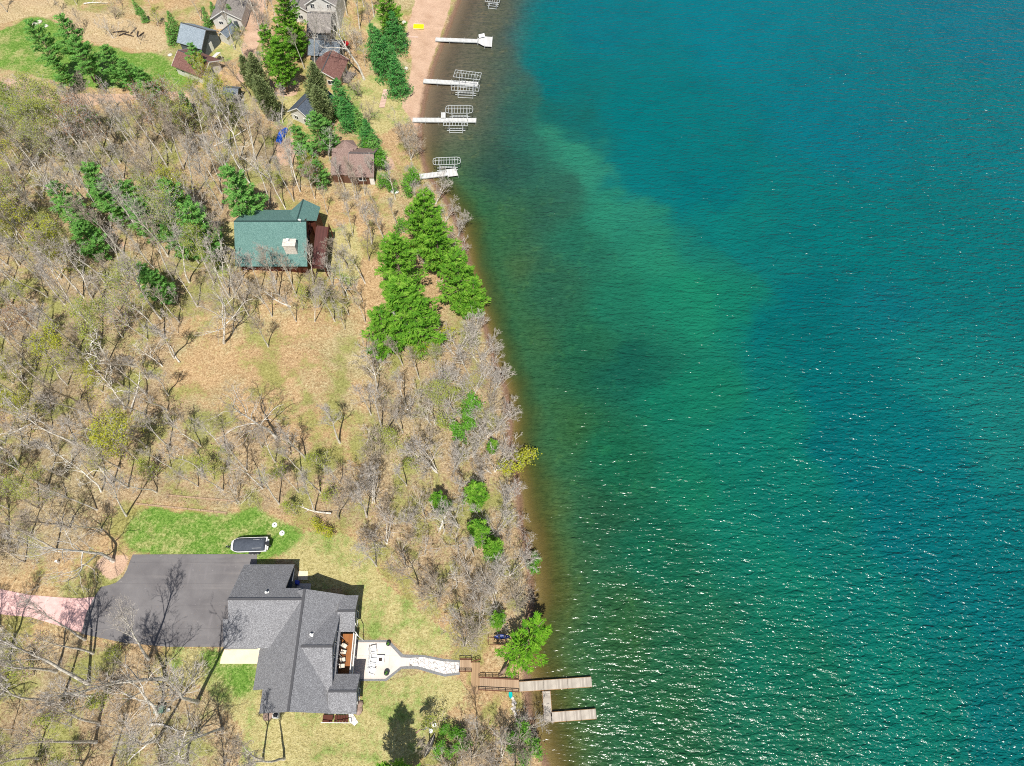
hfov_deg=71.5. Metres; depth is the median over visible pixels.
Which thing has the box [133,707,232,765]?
bare tree
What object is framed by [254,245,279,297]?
bare tree
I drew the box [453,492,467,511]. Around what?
sapling
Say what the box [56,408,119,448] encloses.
birch tree
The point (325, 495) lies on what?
sapling
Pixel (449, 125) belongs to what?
boat lift
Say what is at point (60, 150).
birch tree
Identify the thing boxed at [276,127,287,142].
tarped woodpile
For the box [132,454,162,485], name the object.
sapling
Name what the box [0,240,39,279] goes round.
bare tree
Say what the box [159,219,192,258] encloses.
pine tree
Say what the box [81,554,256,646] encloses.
driveway
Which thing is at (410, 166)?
waterside tree
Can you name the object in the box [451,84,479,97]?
boat lift
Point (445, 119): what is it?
metal dock
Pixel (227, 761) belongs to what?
bare shrub
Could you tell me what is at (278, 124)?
bare tree
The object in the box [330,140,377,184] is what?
pink roofed cabin
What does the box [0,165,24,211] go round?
bare tree
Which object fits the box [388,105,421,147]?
waterside tree
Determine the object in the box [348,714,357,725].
stone landing
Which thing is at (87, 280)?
birch tree
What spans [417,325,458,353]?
leafy shrub
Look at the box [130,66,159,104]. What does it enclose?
pine tree
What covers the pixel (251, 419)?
oak tree
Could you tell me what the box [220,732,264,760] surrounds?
bare tree
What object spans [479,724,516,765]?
waterside tree
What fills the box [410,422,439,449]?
bare shrub
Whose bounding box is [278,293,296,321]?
bare tree
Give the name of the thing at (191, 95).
birch tree
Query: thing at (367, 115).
bare shrub
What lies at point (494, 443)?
shrub
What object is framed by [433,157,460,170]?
boat lift
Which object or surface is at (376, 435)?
bare shrub
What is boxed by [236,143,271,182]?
dead tree
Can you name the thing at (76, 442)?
birch tree
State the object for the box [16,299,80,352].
bare tree
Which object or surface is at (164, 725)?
fallen trunk
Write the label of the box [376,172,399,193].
leafy shrub
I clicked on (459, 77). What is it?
boat lift
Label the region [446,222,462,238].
bare shrub
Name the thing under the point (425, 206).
white pine
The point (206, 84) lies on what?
budding tree
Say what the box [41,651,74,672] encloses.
sapling
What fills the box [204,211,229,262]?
bare tree
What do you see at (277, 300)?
fallen trunk
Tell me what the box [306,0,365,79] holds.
bare tree
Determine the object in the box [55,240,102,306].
birch tree
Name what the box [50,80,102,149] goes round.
bare tree
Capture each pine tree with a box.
[0,81,20,117]
[23,17,72,85]
[45,180,84,224]
[46,54,76,93]
[52,12,95,82]
[53,195,101,238]
[65,34,105,93]
[69,219,112,262]
[80,105,97,126]
[80,161,121,213]
[89,182,129,225]
[97,43,129,89]
[114,179,162,218]
[115,58,145,95]
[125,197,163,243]
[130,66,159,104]
[135,261,164,300]
[145,270,176,304]
[153,175,205,225]
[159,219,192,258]
[174,200,222,261]
[178,91,192,113]
[184,42,205,68]
[217,162,268,217]
[289,124,313,162]
[296,144,318,179]
[304,110,332,157]
[308,159,329,188]
[318,116,340,148]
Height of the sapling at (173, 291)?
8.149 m
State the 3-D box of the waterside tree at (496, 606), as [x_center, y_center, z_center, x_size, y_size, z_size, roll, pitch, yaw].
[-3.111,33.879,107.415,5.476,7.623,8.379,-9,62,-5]
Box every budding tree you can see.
[0,75,46,127]
[0,84,20,123]
[0,107,20,172]
[0,116,29,152]
[0,173,27,250]
[0,194,35,240]
[0,299,46,361]
[0,341,20,383]
[0,385,52,429]
[0,405,28,445]
[0,434,20,484]
[0,463,65,504]
[1,89,68,152]
[2,107,54,162]
[9,113,66,175]
[10,68,82,141]
[14,218,63,263]
[19,216,70,281]
[22,78,85,157]
[22,318,84,385]
[32,212,83,261]
[39,293,120,351]
[44,91,108,175]
[70,354,107,400]
[82,402,147,469]
[98,260,165,338]
[116,173,163,215]
[125,80,181,152]
[132,95,172,142]
[137,86,165,116]
[140,71,191,139]
[145,181,199,263]
[149,161,199,203]
[152,97,169,124]
[155,92,201,147]
[168,94,194,128]
[168,221,216,283]
[175,73,210,117]
[186,52,217,82]
[197,67,231,114]
[199,78,241,132]
[225,25,246,61]
[290,160,320,198]
[297,151,323,184]
[333,182,353,203]
[420,369,462,419]
[421,340,443,367]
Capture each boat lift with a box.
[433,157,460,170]
[443,121,467,132]
[445,105,472,120]
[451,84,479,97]
[453,70,481,88]
[485,0,499,8]
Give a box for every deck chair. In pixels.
[339,657,345,662]
[339,663,344,668]
[340,649,346,654]
[341,642,347,649]
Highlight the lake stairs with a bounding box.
[459,658,518,693]
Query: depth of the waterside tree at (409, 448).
113.64 m
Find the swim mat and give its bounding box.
[413,24,423,29]
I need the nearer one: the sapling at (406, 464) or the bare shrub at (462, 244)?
the sapling at (406, 464)
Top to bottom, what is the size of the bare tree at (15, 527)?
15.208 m
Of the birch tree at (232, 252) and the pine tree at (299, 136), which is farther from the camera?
the pine tree at (299, 136)
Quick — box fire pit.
[376,655,384,663]
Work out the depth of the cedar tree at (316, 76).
152.19 m
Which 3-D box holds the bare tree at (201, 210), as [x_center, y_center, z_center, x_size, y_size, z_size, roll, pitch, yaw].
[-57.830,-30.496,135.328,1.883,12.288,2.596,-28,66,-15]
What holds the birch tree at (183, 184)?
on the ground
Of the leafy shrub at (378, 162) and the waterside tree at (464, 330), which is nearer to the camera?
the waterside tree at (464, 330)
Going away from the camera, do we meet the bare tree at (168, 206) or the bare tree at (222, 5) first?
the bare tree at (168, 206)
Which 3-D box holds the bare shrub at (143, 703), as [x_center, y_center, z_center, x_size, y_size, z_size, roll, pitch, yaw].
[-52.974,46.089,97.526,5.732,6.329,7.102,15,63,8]
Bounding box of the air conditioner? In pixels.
[272,712,279,718]
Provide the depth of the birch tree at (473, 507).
112.93 m
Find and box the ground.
[0,0,570,765]
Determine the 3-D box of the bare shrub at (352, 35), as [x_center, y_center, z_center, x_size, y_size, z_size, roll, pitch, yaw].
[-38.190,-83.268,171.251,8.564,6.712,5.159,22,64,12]
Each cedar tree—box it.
[237,54,251,88]
[243,52,269,95]
[251,74,280,120]
[303,61,328,112]
[309,84,334,124]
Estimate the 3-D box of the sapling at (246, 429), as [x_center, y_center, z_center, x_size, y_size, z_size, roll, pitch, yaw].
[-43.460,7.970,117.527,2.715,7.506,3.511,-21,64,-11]
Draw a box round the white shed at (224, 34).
[217,22,238,44]
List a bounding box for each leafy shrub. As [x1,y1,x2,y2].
[309,517,334,539]
[363,138,381,158]
[372,148,388,169]
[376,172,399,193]
[392,215,412,233]
[399,167,422,198]
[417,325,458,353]
[433,739,459,759]
[438,721,458,741]
[447,409,478,443]
[450,724,473,751]
[457,390,485,430]
[496,445,541,476]
[502,718,534,754]
[515,735,546,765]
[525,551,542,574]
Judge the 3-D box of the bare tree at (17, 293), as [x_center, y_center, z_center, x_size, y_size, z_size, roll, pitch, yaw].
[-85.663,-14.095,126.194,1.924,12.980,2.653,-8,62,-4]
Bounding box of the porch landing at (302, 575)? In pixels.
[298,571,307,579]
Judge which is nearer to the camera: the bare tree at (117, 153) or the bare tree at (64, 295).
the bare tree at (64, 295)
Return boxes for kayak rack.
[488,636,505,644]
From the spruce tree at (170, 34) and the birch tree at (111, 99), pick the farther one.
the spruce tree at (170, 34)
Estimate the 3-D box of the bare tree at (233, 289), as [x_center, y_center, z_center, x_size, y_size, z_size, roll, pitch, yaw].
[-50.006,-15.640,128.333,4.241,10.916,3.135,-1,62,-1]
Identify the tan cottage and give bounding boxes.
[315,49,348,87]
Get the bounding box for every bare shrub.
[0,235,11,255]
[11,151,39,167]
[27,166,47,186]
[49,129,86,157]
[66,8,84,32]
[66,321,87,338]
[94,14,118,38]
[94,702,151,743]
[101,0,120,18]
[121,423,140,437]
[131,332,166,363]
[135,141,172,171]
[156,704,200,751]
[211,465,261,507]
[215,302,240,334]
[219,756,254,765]
[335,22,363,51]
[342,69,362,96]
[342,70,355,84]
[349,333,388,368]
[356,353,378,378]
[356,423,389,450]
[356,524,380,549]
[358,96,379,119]
[365,197,378,214]
[365,396,388,411]
[372,496,388,515]
[383,483,402,506]
[389,538,424,572]
[392,524,425,547]
[393,383,431,419]
[405,377,436,406]
[407,487,447,524]
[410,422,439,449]
[415,565,440,587]
[416,488,438,504]
[429,524,470,570]
[429,747,467,765]
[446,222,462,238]
[447,234,471,250]
[449,546,495,589]
[452,590,488,612]
[453,343,472,367]
[466,453,484,478]
[481,346,507,374]
[483,427,522,457]
[484,382,506,410]
[501,509,536,539]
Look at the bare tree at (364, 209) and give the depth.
134.39 m
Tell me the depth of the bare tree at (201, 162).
139.64 m
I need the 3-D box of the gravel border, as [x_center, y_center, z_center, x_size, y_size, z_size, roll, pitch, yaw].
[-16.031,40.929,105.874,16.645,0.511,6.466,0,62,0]
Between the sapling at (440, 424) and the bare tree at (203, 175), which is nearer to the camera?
the sapling at (440, 424)
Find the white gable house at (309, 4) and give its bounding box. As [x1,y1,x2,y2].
[304,0,345,28]
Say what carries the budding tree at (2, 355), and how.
on the ground
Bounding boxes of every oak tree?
[1,510,114,595]
[91,633,172,737]
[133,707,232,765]
[200,377,289,453]
[459,564,505,604]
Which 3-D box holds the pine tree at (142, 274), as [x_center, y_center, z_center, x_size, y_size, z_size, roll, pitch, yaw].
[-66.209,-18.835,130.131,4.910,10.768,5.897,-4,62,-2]
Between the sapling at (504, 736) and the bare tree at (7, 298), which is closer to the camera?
the sapling at (504, 736)
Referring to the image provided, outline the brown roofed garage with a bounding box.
[171,49,221,83]
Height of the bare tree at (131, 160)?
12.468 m
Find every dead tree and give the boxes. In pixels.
[0,423,29,464]
[25,163,58,197]
[43,443,110,492]
[81,329,134,390]
[84,356,139,409]
[128,341,162,366]
[211,242,231,288]
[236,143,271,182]
[429,500,457,534]
[447,565,467,588]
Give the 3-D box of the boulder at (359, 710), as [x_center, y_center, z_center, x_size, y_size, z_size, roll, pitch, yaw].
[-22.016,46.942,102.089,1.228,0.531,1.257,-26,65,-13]
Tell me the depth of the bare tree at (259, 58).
157.20 m
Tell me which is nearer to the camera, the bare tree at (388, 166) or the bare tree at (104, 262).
the bare tree at (104, 262)
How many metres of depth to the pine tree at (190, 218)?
130.00 m
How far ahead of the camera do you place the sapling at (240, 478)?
112.92 m
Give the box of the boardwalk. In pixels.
[379,89,388,107]
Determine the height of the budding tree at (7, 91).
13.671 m
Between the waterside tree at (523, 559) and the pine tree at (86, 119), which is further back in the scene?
the pine tree at (86, 119)
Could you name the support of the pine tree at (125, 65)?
on the ground
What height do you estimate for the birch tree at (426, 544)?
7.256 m
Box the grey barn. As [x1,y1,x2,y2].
[176,22,220,54]
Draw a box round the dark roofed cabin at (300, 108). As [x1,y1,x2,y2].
[287,90,332,125]
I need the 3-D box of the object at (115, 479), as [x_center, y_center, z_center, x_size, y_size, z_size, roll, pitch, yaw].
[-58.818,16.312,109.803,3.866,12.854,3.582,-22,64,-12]
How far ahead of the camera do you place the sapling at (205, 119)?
150.63 m
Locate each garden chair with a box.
[366,662,375,669]
[366,667,375,675]
[367,658,376,665]
[368,645,376,652]
[368,652,376,659]
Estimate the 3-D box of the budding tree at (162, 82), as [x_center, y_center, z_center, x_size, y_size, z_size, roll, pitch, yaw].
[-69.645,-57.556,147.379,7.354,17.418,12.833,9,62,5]
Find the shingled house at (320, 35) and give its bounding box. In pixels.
[306,11,336,38]
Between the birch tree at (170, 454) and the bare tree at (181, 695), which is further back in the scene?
the birch tree at (170, 454)
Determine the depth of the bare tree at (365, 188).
142.12 m
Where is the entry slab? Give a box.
[220,648,259,663]
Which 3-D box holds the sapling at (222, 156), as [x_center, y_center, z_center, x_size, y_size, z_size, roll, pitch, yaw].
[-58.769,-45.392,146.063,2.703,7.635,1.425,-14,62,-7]
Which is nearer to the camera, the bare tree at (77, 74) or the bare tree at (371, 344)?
the bare tree at (371, 344)
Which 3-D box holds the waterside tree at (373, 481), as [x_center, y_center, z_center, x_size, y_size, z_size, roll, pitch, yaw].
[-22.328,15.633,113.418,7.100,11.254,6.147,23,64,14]
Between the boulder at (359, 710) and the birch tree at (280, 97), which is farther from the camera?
the birch tree at (280, 97)
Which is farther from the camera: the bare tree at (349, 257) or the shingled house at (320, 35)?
the shingled house at (320, 35)
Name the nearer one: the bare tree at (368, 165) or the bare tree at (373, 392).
the bare tree at (373, 392)
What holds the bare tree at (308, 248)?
on the ground
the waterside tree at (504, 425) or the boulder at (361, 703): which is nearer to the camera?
the boulder at (361, 703)
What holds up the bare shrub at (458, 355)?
on the ground
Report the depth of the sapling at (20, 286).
130.18 m
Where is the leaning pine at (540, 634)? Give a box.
[494,611,552,677]
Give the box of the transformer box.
[153,705,165,712]
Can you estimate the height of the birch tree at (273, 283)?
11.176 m
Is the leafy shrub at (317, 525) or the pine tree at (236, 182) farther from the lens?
the pine tree at (236, 182)
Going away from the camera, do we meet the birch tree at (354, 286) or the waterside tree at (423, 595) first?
the waterside tree at (423, 595)
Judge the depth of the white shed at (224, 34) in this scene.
168.64 m
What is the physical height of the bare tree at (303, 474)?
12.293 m
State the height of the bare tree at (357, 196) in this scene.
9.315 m
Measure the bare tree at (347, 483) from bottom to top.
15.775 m
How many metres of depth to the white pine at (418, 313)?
119.54 m
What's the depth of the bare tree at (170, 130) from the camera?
140.55 m
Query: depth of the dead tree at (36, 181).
140.73 m
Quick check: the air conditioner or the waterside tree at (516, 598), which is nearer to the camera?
the air conditioner
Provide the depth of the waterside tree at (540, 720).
100.93 m
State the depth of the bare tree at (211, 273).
124.51 m
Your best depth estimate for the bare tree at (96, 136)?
139.49 m
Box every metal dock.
[412,111,475,123]
[419,169,457,178]
[423,79,478,88]
[435,36,492,48]
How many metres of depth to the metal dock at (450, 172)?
154.39 m
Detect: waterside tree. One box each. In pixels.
[348,461,387,504]
[354,426,388,470]
[360,503,400,565]
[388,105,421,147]
[390,504,418,530]
[395,124,424,159]
[397,431,445,486]
[403,388,462,425]
[404,158,422,184]
[409,568,455,614]
[416,165,452,203]
[418,357,464,398]
[427,493,465,542]
[433,194,459,220]
[433,313,480,354]
[439,610,490,658]
[447,443,476,479]
[449,728,499,765]
[451,354,495,400]
[454,209,471,236]
[454,593,494,652]
[456,329,505,361]
[459,552,513,608]
[460,308,489,347]
[462,424,491,463]
[465,411,509,437]
[469,499,520,546]
[470,394,523,430]
[471,436,518,478]
[474,579,510,629]
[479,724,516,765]
[483,539,540,584]
[488,363,515,397]
[493,477,526,513]
[500,569,538,615]
[505,724,540,765]
[510,706,552,736]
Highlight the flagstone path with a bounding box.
[410,657,458,673]
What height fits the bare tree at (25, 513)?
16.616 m
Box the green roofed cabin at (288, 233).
[234,199,333,277]
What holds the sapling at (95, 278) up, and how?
on the ground
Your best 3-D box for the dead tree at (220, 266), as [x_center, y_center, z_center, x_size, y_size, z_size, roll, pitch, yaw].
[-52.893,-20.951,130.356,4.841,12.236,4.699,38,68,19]
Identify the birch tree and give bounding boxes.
[0,104,28,161]
[0,226,20,265]
[0,236,36,267]
[0,260,47,297]
[0,303,21,346]
[0,356,49,406]
[0,390,75,444]
[2,85,55,138]
[5,74,64,130]
[18,435,71,465]
[23,149,56,207]
[31,244,76,311]
[33,163,82,221]
[41,415,91,444]
[43,127,78,176]
[44,238,105,282]
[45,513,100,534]
[53,136,80,188]
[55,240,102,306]
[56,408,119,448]
[60,111,86,165]
[67,428,113,484]
[79,270,119,312]
[80,103,120,163]
[96,76,135,136]
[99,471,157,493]
[100,294,123,337]
[105,304,147,339]
[115,353,147,379]
[115,387,167,411]
[117,244,141,286]
[125,238,162,275]
[140,321,174,358]
[141,368,168,395]
[148,91,182,132]
[155,441,199,470]
[161,407,200,445]
[166,222,189,282]
[171,173,211,222]
[187,86,207,154]
[197,230,229,296]
[203,74,230,148]
[207,85,250,159]
[209,118,250,183]
[210,133,244,173]
[212,238,247,295]
[226,247,242,280]
[227,269,264,303]
[238,92,261,159]
[256,273,286,304]
[257,156,285,208]
[275,84,286,122]
[282,132,300,191]
[291,144,317,189]
[318,124,336,162]
[322,465,340,485]
[344,279,362,301]
[359,345,392,391]
[419,531,437,555]
[450,476,469,491]
[451,346,469,375]
[467,504,482,518]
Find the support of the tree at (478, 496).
on the ground
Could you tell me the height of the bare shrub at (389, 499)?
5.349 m
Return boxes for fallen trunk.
[3,416,42,436]
[127,735,155,762]
[130,372,139,411]
[149,721,181,731]
[263,292,290,306]
[293,504,330,513]
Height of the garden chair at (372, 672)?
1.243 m
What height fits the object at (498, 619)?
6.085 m
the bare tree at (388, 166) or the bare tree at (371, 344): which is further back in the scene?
the bare tree at (388, 166)
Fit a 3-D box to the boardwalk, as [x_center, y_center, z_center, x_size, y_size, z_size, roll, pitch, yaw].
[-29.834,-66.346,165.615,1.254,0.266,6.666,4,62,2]
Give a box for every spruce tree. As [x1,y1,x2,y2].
[132,0,143,14]
[138,7,150,23]
[164,22,178,47]
[166,10,179,37]
[201,7,214,28]
[209,1,214,19]
[328,77,355,121]
[334,96,358,136]
[353,107,371,135]
[356,118,382,147]
[364,23,389,70]
[367,132,386,160]
[370,26,407,84]
[382,54,413,103]
[383,10,410,57]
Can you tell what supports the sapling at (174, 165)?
on the ground
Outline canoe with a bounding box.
[424,734,434,757]
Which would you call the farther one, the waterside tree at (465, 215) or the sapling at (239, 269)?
the waterside tree at (465, 215)
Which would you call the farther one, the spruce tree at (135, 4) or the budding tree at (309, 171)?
the spruce tree at (135, 4)
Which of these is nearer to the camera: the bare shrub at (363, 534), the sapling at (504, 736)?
the sapling at (504, 736)
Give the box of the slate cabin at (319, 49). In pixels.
[308,38,344,61]
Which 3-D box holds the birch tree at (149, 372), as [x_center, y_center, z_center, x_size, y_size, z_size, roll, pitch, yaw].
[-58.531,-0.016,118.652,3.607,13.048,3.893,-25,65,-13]
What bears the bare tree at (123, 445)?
on the ground
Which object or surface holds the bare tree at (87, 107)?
on the ground
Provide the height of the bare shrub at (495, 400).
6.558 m
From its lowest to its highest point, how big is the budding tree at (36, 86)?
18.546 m
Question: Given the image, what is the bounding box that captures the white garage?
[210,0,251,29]
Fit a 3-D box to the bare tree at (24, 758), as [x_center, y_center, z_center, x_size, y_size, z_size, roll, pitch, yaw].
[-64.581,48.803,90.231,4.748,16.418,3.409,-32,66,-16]
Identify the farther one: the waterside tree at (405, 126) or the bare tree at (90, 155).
the waterside tree at (405, 126)
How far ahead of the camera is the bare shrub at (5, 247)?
137.85 m
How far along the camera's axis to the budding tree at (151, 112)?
145.14 m
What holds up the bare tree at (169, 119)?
on the ground
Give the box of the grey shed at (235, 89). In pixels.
[222,85,242,103]
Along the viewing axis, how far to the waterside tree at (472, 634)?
103.22 m
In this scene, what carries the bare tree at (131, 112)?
on the ground
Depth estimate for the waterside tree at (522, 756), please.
98.39 m
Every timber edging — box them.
[135,503,226,513]
[167,494,234,501]
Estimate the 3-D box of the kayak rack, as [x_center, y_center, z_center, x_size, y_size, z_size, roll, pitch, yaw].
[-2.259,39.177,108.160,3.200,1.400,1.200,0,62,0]
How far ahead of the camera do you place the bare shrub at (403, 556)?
110.59 m
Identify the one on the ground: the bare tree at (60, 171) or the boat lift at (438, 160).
the bare tree at (60, 171)
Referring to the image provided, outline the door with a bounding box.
[369,178,374,184]
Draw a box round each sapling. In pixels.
[0,368,26,384]
[2,656,32,689]
[4,331,26,347]
[9,280,30,304]
[12,442,34,462]
[21,494,51,514]
[25,704,73,733]
[35,195,61,214]
[40,743,82,765]
[41,465,70,480]
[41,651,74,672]
[43,410,72,422]
[84,687,111,714]
[86,270,108,290]
[88,434,106,460]
[101,641,121,661]
[108,212,134,243]
[117,671,143,679]
[119,254,148,269]
[124,159,144,184]
[127,19,144,44]
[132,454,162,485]
[147,6,160,26]
[160,308,175,329]
[165,287,182,310]
[166,430,184,446]
[167,157,183,174]
[169,409,192,431]
[185,440,202,458]
[188,454,221,479]
[196,105,207,134]
[207,259,219,271]
[209,199,225,226]
[211,442,234,462]
[217,149,229,162]
[233,472,248,485]
[234,261,248,288]
[237,420,252,444]
[239,290,258,319]
[260,461,288,481]
[266,120,274,144]
[271,174,286,188]
[279,497,301,522]
[291,281,307,309]
[300,447,332,470]
[317,478,338,504]
[329,300,344,328]
[343,460,354,475]
[355,32,366,66]
[378,425,409,453]
[400,455,420,472]
[407,342,426,362]
[418,708,448,733]
[434,408,453,432]
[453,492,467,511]
[466,405,479,423]
[498,727,509,751]
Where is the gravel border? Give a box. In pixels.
[356,640,459,680]
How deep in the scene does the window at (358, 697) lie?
102.37 m
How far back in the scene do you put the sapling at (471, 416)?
119.95 m
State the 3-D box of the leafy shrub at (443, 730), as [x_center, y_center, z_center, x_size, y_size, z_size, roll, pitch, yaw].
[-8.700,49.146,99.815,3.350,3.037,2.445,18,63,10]
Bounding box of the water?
[436,0,1023,765]
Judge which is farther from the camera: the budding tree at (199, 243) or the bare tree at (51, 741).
the budding tree at (199, 243)
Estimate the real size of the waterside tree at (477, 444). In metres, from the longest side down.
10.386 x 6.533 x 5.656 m
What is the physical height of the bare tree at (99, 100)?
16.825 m
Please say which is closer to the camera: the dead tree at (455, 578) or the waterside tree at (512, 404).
the dead tree at (455, 578)
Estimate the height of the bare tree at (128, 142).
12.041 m
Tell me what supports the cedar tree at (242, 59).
on the ground
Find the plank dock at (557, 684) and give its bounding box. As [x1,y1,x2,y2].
[519,676,596,722]
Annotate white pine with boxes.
[256,23,284,70]
[264,34,298,91]
[271,0,309,57]
[280,10,307,59]
[361,302,404,361]
[374,230,428,297]
[375,0,407,37]
[375,757,420,765]
[382,274,407,324]
[383,275,446,358]
[402,187,443,257]
[414,212,462,279]
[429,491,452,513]
[435,246,482,314]
[459,278,491,319]
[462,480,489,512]
[466,517,495,548]
[482,537,503,564]
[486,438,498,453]
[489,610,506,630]
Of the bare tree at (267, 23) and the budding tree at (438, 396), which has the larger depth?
the bare tree at (267, 23)
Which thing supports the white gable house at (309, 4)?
on the ground
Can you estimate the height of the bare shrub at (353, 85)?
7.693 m
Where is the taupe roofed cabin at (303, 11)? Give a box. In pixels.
[287,0,307,22]
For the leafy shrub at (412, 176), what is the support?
on the ground
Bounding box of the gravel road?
[0,589,93,631]
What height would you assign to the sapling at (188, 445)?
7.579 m
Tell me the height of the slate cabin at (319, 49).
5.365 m
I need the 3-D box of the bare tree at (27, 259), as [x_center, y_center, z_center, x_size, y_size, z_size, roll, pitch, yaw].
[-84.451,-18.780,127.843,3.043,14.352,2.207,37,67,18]
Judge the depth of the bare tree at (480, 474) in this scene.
114.15 m
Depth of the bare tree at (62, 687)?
85.66 m
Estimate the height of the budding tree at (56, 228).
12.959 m
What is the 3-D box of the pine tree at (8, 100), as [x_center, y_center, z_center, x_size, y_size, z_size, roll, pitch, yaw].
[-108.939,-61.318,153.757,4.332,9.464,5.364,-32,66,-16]
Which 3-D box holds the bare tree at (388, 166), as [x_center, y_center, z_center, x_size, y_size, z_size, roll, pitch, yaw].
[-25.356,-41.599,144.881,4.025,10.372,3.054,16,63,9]
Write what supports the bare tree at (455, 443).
on the ground
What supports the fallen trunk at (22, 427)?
on the ground
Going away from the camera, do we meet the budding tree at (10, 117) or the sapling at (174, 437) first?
the sapling at (174, 437)
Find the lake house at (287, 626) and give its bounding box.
[223,564,363,722]
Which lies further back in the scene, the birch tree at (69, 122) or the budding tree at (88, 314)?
the birch tree at (69, 122)
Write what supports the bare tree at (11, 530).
on the ground
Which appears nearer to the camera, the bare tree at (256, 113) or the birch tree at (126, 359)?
the birch tree at (126, 359)
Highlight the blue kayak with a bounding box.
[494,634,509,638]
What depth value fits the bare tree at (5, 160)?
141.43 m
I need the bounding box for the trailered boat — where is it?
[225,537,270,554]
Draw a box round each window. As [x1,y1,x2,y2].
[355,610,358,625]
[357,687,360,704]
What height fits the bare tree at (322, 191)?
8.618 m
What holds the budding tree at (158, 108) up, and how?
on the ground
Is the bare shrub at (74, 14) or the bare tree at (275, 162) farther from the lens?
the bare shrub at (74, 14)
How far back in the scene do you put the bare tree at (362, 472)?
112.33 m
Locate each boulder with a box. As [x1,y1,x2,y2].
[263,713,272,720]
[356,707,362,714]
[358,700,363,706]
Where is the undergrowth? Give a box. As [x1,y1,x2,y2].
[0,100,530,765]
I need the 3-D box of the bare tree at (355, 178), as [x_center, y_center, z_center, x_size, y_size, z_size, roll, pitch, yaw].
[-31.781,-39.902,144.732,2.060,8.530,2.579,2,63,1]
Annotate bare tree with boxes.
[0,117,43,177]
[0,137,19,188]
[0,151,43,199]
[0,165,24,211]
[0,166,36,213]
[0,183,30,227]
[0,202,38,256]
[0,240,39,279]
[0,284,37,329]
[0,329,36,371]
[0,345,44,382]
[0,421,45,446]
[0,442,49,488]
[0,476,38,508]
[0,512,56,551]
[0,539,25,562]
[0,624,90,684]
[0,638,57,681]
[0,678,62,706]
[0,713,97,760]
[0,753,39,765]
[1,523,32,534]
[4,284,51,319]
[9,185,50,230]
[11,500,70,543]
[15,251,64,304]
[15,306,51,332]
[15,595,86,640]
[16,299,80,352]
[16,325,62,367]
[19,629,94,661]
[20,239,84,297]
[22,689,100,726]
[23,226,81,276]
[29,387,92,414]
[31,370,80,405]
[32,660,168,731]
[33,261,87,320]
[33,485,97,510]
[43,276,102,338]
[45,158,86,202]
[46,758,78,765]
[48,162,91,213]
[48,345,123,387]
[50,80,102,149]
[53,341,93,376]
[57,82,116,141]
[60,195,110,240]
[65,146,95,176]
[65,158,107,223]
[68,445,93,477]
[70,147,98,177]
[70,396,105,425]
[71,70,106,135]
[77,138,120,197]
[78,437,119,468]
[78,448,128,488]
[79,204,124,253]
[80,99,109,156]
[82,123,124,178]
[88,89,134,152]
[88,467,127,516]
[89,593,149,660]
[92,252,124,292]
[94,166,146,238]
[97,348,147,394]
[101,98,150,164]
[102,158,138,209]
[102,220,123,275]
[102,707,162,765]
[105,137,130,169]
[106,387,146,415]
[109,253,161,319]
[110,436,145,467]
[113,189,168,256]
[113,222,151,266]
[114,252,153,307]
[118,93,167,167]
[119,292,144,328]
[121,144,146,189]
[125,157,150,176]
[126,136,166,210]
[127,139,154,174]
[128,405,169,447]
[135,446,171,467]
[136,212,173,280]
[137,81,161,139]
[140,651,209,722]
[144,283,179,322]
[145,175,158,194]
[148,189,189,240]
[155,100,184,168]
[156,721,223,765]
[157,112,199,174]
[161,252,197,307]
[166,128,197,196]
[171,466,198,486]
[182,142,222,193]
[184,269,268,343]
[189,154,222,209]
[189,417,221,447]
[191,129,245,201]
[192,84,219,141]
[195,129,220,181]
[195,204,218,240]
[195,467,223,490]
[198,104,225,164]
[201,262,230,307]
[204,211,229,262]
[215,57,250,96]
[216,433,247,470]
[219,0,234,48]
[219,454,263,488]
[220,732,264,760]
[221,276,247,314]
[226,264,246,303]
[233,92,253,145]
[237,747,285,765]
[242,0,272,64]
[242,250,260,290]
[243,96,273,165]
[245,150,270,202]
[246,313,268,346]
[248,242,276,283]
[249,280,272,316]
[250,464,279,504]
[251,422,267,447]
[251,422,276,462]
[254,51,269,84]
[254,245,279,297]
[256,9,279,58]
[266,108,294,165]
[269,438,294,457]
[270,155,294,201]
[270,247,292,284]
[273,419,305,458]
[275,445,301,472]
[276,468,298,491]
[278,139,295,183]
[278,255,298,295]
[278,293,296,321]
[287,27,304,68]
[294,239,312,279]
[294,473,315,512]
[296,466,320,493]
[298,268,317,297]
[302,287,317,321]
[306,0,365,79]
[307,8,327,62]
[311,284,335,321]
[312,276,332,300]
[315,402,341,443]
[317,185,327,213]
[317,245,359,303]
[318,252,334,285]
[319,488,358,518]
[320,234,347,266]
[322,29,335,44]
[329,155,345,190]
[329,470,368,509]
[330,288,348,314]
[334,219,350,248]
[336,243,365,283]
[341,189,352,213]
[341,201,353,235]
[342,156,358,186]
[343,481,368,517]
[345,165,355,199]
[348,381,371,414]
[349,540,377,566]
[350,173,358,198]
[352,293,365,322]
[353,191,365,220]
[354,0,359,28]
[355,465,371,485]
[356,201,372,244]
[357,164,365,195]
[357,228,375,260]
[362,151,371,173]
[362,377,386,428]
[363,1,374,22]
[364,185,376,205]
[365,339,379,366]
[369,204,385,242]
[371,392,413,433]
[379,559,418,591]
[380,159,395,199]
[383,336,403,365]
[388,197,397,225]
[388,366,406,405]
[392,409,403,433]
[392,463,407,486]
[401,439,415,459]
[403,344,419,379]
[409,179,415,195]
[414,732,429,755]
[438,601,462,625]
[448,436,461,457]
[460,536,474,555]
[462,714,484,735]
[473,468,484,487]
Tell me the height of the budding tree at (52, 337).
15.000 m
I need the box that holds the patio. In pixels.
[353,642,409,678]

